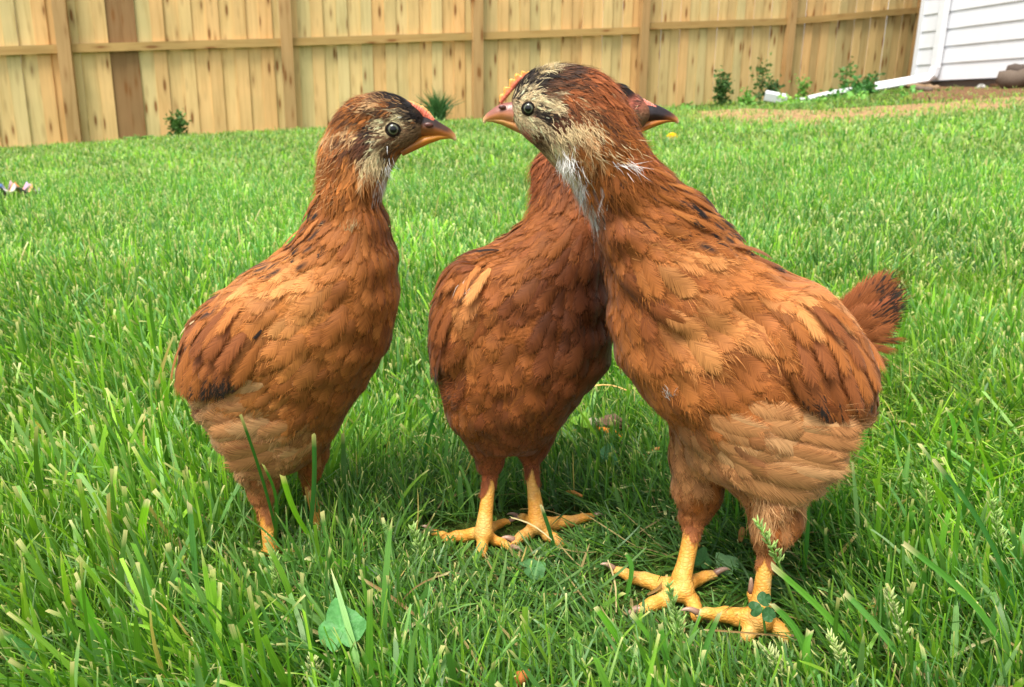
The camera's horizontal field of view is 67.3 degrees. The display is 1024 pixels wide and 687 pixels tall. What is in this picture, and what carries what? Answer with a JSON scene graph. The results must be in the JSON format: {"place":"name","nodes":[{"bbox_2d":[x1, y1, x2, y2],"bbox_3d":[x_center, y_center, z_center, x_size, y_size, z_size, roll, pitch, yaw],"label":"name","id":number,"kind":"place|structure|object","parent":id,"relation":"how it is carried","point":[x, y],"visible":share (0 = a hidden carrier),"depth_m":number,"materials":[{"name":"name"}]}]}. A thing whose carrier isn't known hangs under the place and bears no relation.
{"place":"outdoors","nodes":[
{"label":"outdoors","id":0,"kind":"place"},
{"bbox_2d":[0,87,1023,686],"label":"ground","id":1,"kind":"structure","parent":0,"point":[518,527],"depth_m":0.53,"materials":[{"name":"soil"}]},
{"bbox_2d":[0,180,39,195],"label":"wrapper","id":2,"kind":"object","parent":1,"relation":"on","point":[12,187],"visible":0.81,"depth_m":2.34,"materials":[{"name":"plastic"}]},
{"bbox_2d":[69,566,83,603],"bbox_3d":[-0.264,0.151,0.464,0.018,0.040,0.010,0,17,0],"label":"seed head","id":3,"kind":"object","parent":1,"relation":"on","point":[77,570],"visible":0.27,"depth_m":0.46},
{"bbox_2d":[123,134,161,140],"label":"weed","id":4,"kind":"object","parent":1,"relation":"on","point":[142,137],"visible":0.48,"depth_m":8.48,"materials":[{"name":"green plant"}]},
{"bbox_2d":[163,108,191,136],"bbox_3d":[-3.702,-2.419,8.560,0.314,0.373,0.282,12,21,34],"label":"weed","id":5,"kind":"object","parent":1,"relation":"on","point":[178,123],"visible":0.85,"depth_m":8.53,"materials":[{"name":"green plant"}]},
{"bbox_2d":[268,550,281,592],"bbox_3d":[-0.144,0.146,0.471,0.008,0.046,0.008,0,17,0],"label":"seed head","id":6,"kind":"object","parent":1,"relation":"on","point":[274,575],"visible":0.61,"depth_m":0.47},
{"bbox_2d":[170,90,456,572],"bbox_3d":[-0.129,-0.004,0.509,0.190,0.312,0.109,0,17,0],"label":"chicken","id":7,"kind":"object","parent":1,"relation":"on","point":[283,349],"visible":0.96,"depth_m":0.47},
{"bbox_2d":[303,651,325,685],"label":"seed head","id":8,"kind":"object","parent":1,"relation":"on","point":[308,666],"visible":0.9,"depth_m":0.40},
{"bbox_2d":[318,598,365,663],"bbox_3d":[-0.091,0.163,0.414,0.026,0.048,0.018,0,17,0],"label":"leaf plant","id":9,"kind":"object","parent":1,"relation":"on","point":[356,619],"visible":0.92,"depth_m":0.41,"materials":[{"name":"green plant"}]},
{"bbox_2d":[408,522,424,571],"bbox_3d":[-0.063,0.137,0.512,0.010,0.040,0.009,-4,18,-14],"label":"seed head","id":10,"kind":"object","parent":1,"relation":"on","point":[416,533],"visible":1,"depth_m":0.51},
{"bbox_2d":[414,83,461,121],"bbox_3d":[-0.922,-3.028,9.682,0.685,0.459,0.402,-2,17,-8],"label":"weed","id":11,"kind":"object","parent":1,"relation":"on","point":[436,108],"visible":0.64,"depth_m":9.64,"materials":[{"name":"green plant"}]},
{"bbox_2d":[0,0,920,148],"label":"wooden fence","id":12,"kind":"object","parent":1,"relation":"on","point":[230,65],"visible":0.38,"depth_m":9.44,"materials":[{"name":"brown wood"}]},
{"bbox_2d":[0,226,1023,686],"bbox_3d":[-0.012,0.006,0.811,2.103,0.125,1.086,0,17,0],"label":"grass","id":13,"kind":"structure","parent":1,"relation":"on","point":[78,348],"depth_m":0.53,"materials":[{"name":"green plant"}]},
{"bbox_2d":[597,426,620,438],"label":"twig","id":14,"kind":"object","parent":13,"relation":"on","point":[605,428],"visible":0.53,"depth_m":0.70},
{"bbox_2d":[594,384,630,392],"bbox_3d":[0.092,0.044,0.745,0.048,0.009,0.002,0,17,0],"label":"straw","id":15,"kind":"object","parent":13,"relation":"on","point":[610,385],"visible":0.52,"depth_m":0.74,"materials":[{"name":"beige plant"}]},
{"bbox_2d":[0,85,1023,290],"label":"grass","id":16,"kind":"structure","parent":1,"relation":"on","point":[825,197],"depth_m":2.27,"materials":[{"name":"green plant"}]},
{"bbox_2d":[514,669,529,686],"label":"twig","id":17,"kind":"object","parent":1,"relation":"on","point":[521,680],"visible":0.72,"depth_m":0.40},
{"bbox_2d":[519,559,545,579],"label":"leaf plant","id":18,"kind":"object","parent":1,"relation":"on","point":[541,568],"visible":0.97,"depth_m":0.50,"materials":[{"name":"green plant"}]},
{"bbox_2d":[421,80,678,560],"bbox_3d":[0.023,-0.011,0.532,0.180,0.325,0.109,0,17,0],"label":"chicken","id":19,"kind":"object","parent":1,"relation":"on","point":[519,346],"visible":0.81,"depth_m":0.49},
{"bbox_2d":[565,490,582,496],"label":"twig","id":20,"kind":"object","parent":1,"relation":"on","point":[575,492],"visible":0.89,"depth_m":0.59,"materials":[{"name":"brown wood"}]},
{"bbox_2d":[562,426,586,444],"bbox_3d":[0.056,0.088,0.693,0.024,0.027,0.028,0,17,0],"label":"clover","id":21,"kind":"object","parent":1,"relation":"on","point":[563,432],"visible":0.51,"depth_m":0.69,"materials":[{"name":"green plant"}]},
{"bbox_2d":[571,412,589,436],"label":"leaf plant","id":22,"kind":"object","parent":1,"relation":"on","point":[584,414],"visible":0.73,"depth_m":0.69,"materials":[{"name":"green plant"}]},
{"bbox_2d":[594,443,617,464],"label":"leaf plant","id":23,"kind":"object","parent":1,"relation":"on","point":[602,450],"visible":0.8,"depth_m":0.65,"materials":[{"name":"green plant"}]},
{"bbox_2d":[597,414,629,428],"bbox_3d":[0.092,0.072,0.707,0.035,0.015,0.017,0,17,0],"label":"clod","id":24,"kind":"object","parent":1,"relation":"on","point":[606,417],"visible":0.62,"depth_m":0.70,"materials":[{"name":"brown soil"}]},
{"bbox_2d":[667,133,677,137],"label":"dandelion","id":25,"kind":"object","parent":1,"relation":"on","point":[672,134],"visible":0.46,"depth_m":4.91,"materials":[{"name":"yellow plant"}]},
{"bbox_2d":[664,580,686,684],"bbox_3d":[0.083,0.152,0.388,0.010,0.084,0.023,14,22,39],"label":"seed head","id":26,"kind":"object","parent":1,"relation":"on","point":[672,599],"visible":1,"depth_m":0.38},
{"bbox_2d":[673,100,699,109],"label":"weed","id":27,"kind":"object","parent":1,"relation":"on","point":[687,105],"visible":0.16,"depth_m":9.92,"materials":[{"name":"green plant"}]},
{"bbox_2d":[483,61,912,644],"bbox_3d":[0.118,0.008,0.453,0.268,0.330,0.120,0,17,0],"label":"chicken","id":28,"kind":"object","parent":1,"relation":"on","point":[755,379],"visible":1,"depth_m":0.41},
{"bbox_2d":[694,547,711,569],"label":"leaf plant","id":29,"kind":"object","parent":1,"relation":"on","point":[701,556],"visible":0.86,"depth_m":0.51,"materials":[{"name":"green plant"}]},
{"bbox_2d":[708,65,734,106],"bbox_3d":[2.824,-3.438,10.368,0.354,0.575,0.324,0,17,0],"label":"weed","id":30,"kind":"object","parent":1,"relation":"on","point":[722,87],"visible":0.96,"depth_m":10.32,"materials":[{"name":"green plant"}]},
{"bbox_2d":[716,552,738,576],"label":"leaf plant","id":31,"kind":"object","parent":1,"relation":"on","point":[725,559],"visible":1,"depth_m":0.51,"materials":[{"name":"green plant"}]},
{"bbox_2d":[738,527,745,542],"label":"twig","id":32,"kind":"object","parent":1,"relation":"on","point":[742,530],"visible":1,"depth_m":0.53,"materials":[{"name":"brown wood"}]},
{"bbox_2d":[737,86,756,105],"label":"weed","id":33,"kind":"object","parent":1,"relation":"on","point":[747,97],"visible":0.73,"depth_m":10.18,"materials":[{"name":"green plant"}]},
{"bbox_2d":[749,52,773,102],"bbox_3d":[3.392,-3.580,10.440,0.321,0.688,0.350,10,20,29],"label":"weed","id":34,"kind":"object","parent":1,"relation":"on","point":[761,70],"visible":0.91,"depth_m":10.41,"materials":[{"name":"green plant"}]},
{"bbox_2d":[748,591,775,642],"bbox_3d":[0.137,0.160,0.428,0.015,0.045,0.011,0,17,0],"label":"clover","id":35,"kind":"object","parent":1,"relation":"on","point":[757,609],"visible":1,"depth_m":0.42,"materials":[{"name":"green plant"}]},
{"bbox_2d":[760,74,785,98],"bbox_3d":[3.578,-3.509,10.650,0.362,0.430,0.281,0,17,0],"label":"weed","id":36,"kind":"object","parent":1,"relation":"on","point":[775,85],"visible":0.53,"depth_m":10.60,"materials":[{"name":"green plant"}]},
{"bbox_2d":[759,642,791,685],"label":"seed head","id":37,"kind":"object","parent":1,"relation":"on","point":[769,654],"visible":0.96,"depth_m":0.40},
{"bbox_2d":[763,90,788,102],"bbox_3d":[3.444,-3.211,10.051,0.306,0.188,0.112,6,18,20],"label":"gutter piece","id":38,"kind":"object","parent":1,"relation":"on","point":[770,96],"visible":0.89,"depth_m":10.02,"materials":[{"name":"white plastic"}]},
{"bbox_2d":[752,515,803,631],"bbox_3d":[0.153,0.134,0.438,0.049,0.088,0.007,-7,18,-22],"label":"seed head","id":39,"kind":"object","parent":1,"relation":"on","point":[766,537],"visible":1,"depth_m":0.43},
{"bbox_2d":[776,91,805,104],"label":"weed","id":40,"kind":"object","parent":1,"relation":"on","point":[789,97],"visible":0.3,"depth_m":9.73,"materials":[{"name":"green plant"}]},
{"bbox_2d":[788,74,812,97],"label":"weed","id":41,"kind":"object","parent":1,"relation":"on","point":[803,87],"visible":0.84,"depth_m":10.71,"materials":[{"name":"green plant"}]},
{"bbox_2d":[795,90,830,103],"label":"weed","id":42,"kind":"object","parent":1,"relation":"on","point":[810,100],"visible":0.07,"depth_m":9.32,"materials":[{"name":"green plant"}]},
{"bbox_2d":[808,87,851,99],"bbox_3d":[4.240,-3.302,10.248,0.810,0.233,0.142,-7,18,-21],"label":"gutter piece","id":43,"kind":"object","parent":1,"relation":"on","point":[819,94],"visible":0.19,"depth_m":10.18,"materials":[{"name":"white plastic"}]},
{"bbox_2d":[816,86,845,98],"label":"weed","id":44,"kind":"object","parent":1,"relation":"on","point":[832,90],"visible":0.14,"depth_m":9.73,"materials":[{"name":"green plant"}]},
{"bbox_2d":[826,628,854,686],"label":"seed head","id":45,"kind":"object","parent":1,"relation":"on","point":[835,648],"visible":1,"depth_m":0.40},
{"bbox_2d":[833,56,859,87],"bbox_3d":[4.582,-3.656,10.582,0.339,0.560,0.318,0,17,0],"label":"weed","id":46,"kind":"object","parent":1,"relation":"on","point":[845,80],"visible":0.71,"depth_m":10.55,"materials":[{"name":"green plant"}]},
{"bbox_2d":[690,96,1023,126],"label":"soil patch","id":47,"kind":"object","parent":1,"relation":"on","point":[794,112],"visible":0.4,"depth_m":6.76,"materials":[{"name":"brown soil"}]},
{"bbox_2d":[907,86,1023,101],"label":"mulch bed","id":48,"kind":"object","parent":47,"relation":"on","point":[967,96],"visible":0.38,"depth_m":8.30,"materials":[{"name":"soil"}]},
{"bbox_2d":[903,84,939,89],"bbox_3d":[5.275,-3.322,9.975,0.081,0.140,1.264,2,17,8],"label":"stick","id":49,"kind":"object","parent":48,"relation":"on","point":[907,86],"visible":0.47,"depth_m":9.66,"materials":[{"name":"beige wood"}]},
{"bbox_2d":[910,86,932,90],"bbox_3d":[4.960,-3.084,9.333,0.068,0.101,0.657,3,17,9],"label":"stick","id":50,"kind":"object","parent":48,"relation":"on","point":[918,88],"visible":0.56,"depth_m":9.16,"materials":[{"name":"brown wood"}]},
{"bbox_2d":[990,83,999,86],"bbox_3d":[5.941,-3.267,9.735,0.069,0.108,0.861,-2,17,-5],"label":"stick","id":51,"kind":"object","parent":48,"relation":"on","point":[994,84],"visible":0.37,"depth_m":9.48,"materials":[{"name":"brown wood"}]},
{"bbox_2d":[995,69,1023,88],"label":"timber","id":52,"kind":"object","parent":48,"relation":"on","point":[1009,78],"visible":0.92,"depth_m":8.77,"materials":[{"name":"brown wood"}]},
{"bbox_2d":[1006,63,1023,70],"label":"timber","id":53,"kind":"object","parent":52,"relation":"on","point":[1016,67],"visible":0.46,"depth_m":8.87,"materials":[{"name":"brown wood"}]},
{"bbox_2d":[847,89,868,98],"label":"weed","id":54,"kind":"object","parent":1,"relation":"on","point":[850,94],"visible":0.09,"depth_m":9.34,"materials":[{"name":"green plant"}]},
{"bbox_2d":[841,73,878,94],"bbox_3d":[4.536,-3.288,9.991,0.522,0.422,0.416,-11,20,-32],"label":"weed","id":55,"kind":"object","parent":1,"relation":"on","point":[863,86],"visible":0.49,"depth_m":9.91,"materials":[{"name":"green plant"}]},
{"bbox_2d":[861,70,885,88],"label":"weed","id":56,"kind":"object","parent":1,"relation":"on","point":[876,77],"visible":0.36,"depth_m":10.68,"materials":[{"name":"green plant"}]},
{"bbox_2d":[883,583,911,685],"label":"seed head","id":57,"kind":"object","parent":1,"relation":"on","point":[894,611],"visible":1,"depth_m":0.39},
{"bbox_2d":[899,85,923,95],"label":"weed","id":58,"kind":"object","parent":1,"relation":"on","point":[912,89],"visible":0.02,"depth_m":9.07,"materials":[{"name":"green plant"}]},
{"bbox_2d":[920,474,936,508],"bbox_3d":[0.296,0.118,0.552,0.012,0.052,0.009,-4,18,-14],"label":"seed head","id":59,"kind":"object","parent":1,"relation":"on","point":[924,483],"visible":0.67,"depth_m":0.55},
{"bbox_2d":[911,0,1023,86],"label":"house","id":60,"kind":"structure","parent":1,"relation":"on","point":[984,42],"depth_m":9.72,"materials":[{"name":"white plastic"}]},
{"bbox_2d":[874,0,950,90],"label":"downspout","id":61,"kind":"object","parent":60,"relation":"attached to","point":[939,39],"visible":0.93,"depth_m":10.18,"materials":[{"name":"white metal"}]},
{"bbox_2d":[985,498,1014,561],"bbox_3d":[0.293,0.129,0.467,0.027,0.081,0.011,0,17,0],"label":"seed head","id":62,"kind":"object","parent":1,"relation":"on","point":[992,506],"visible":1,"depth_m":0.46}
]}

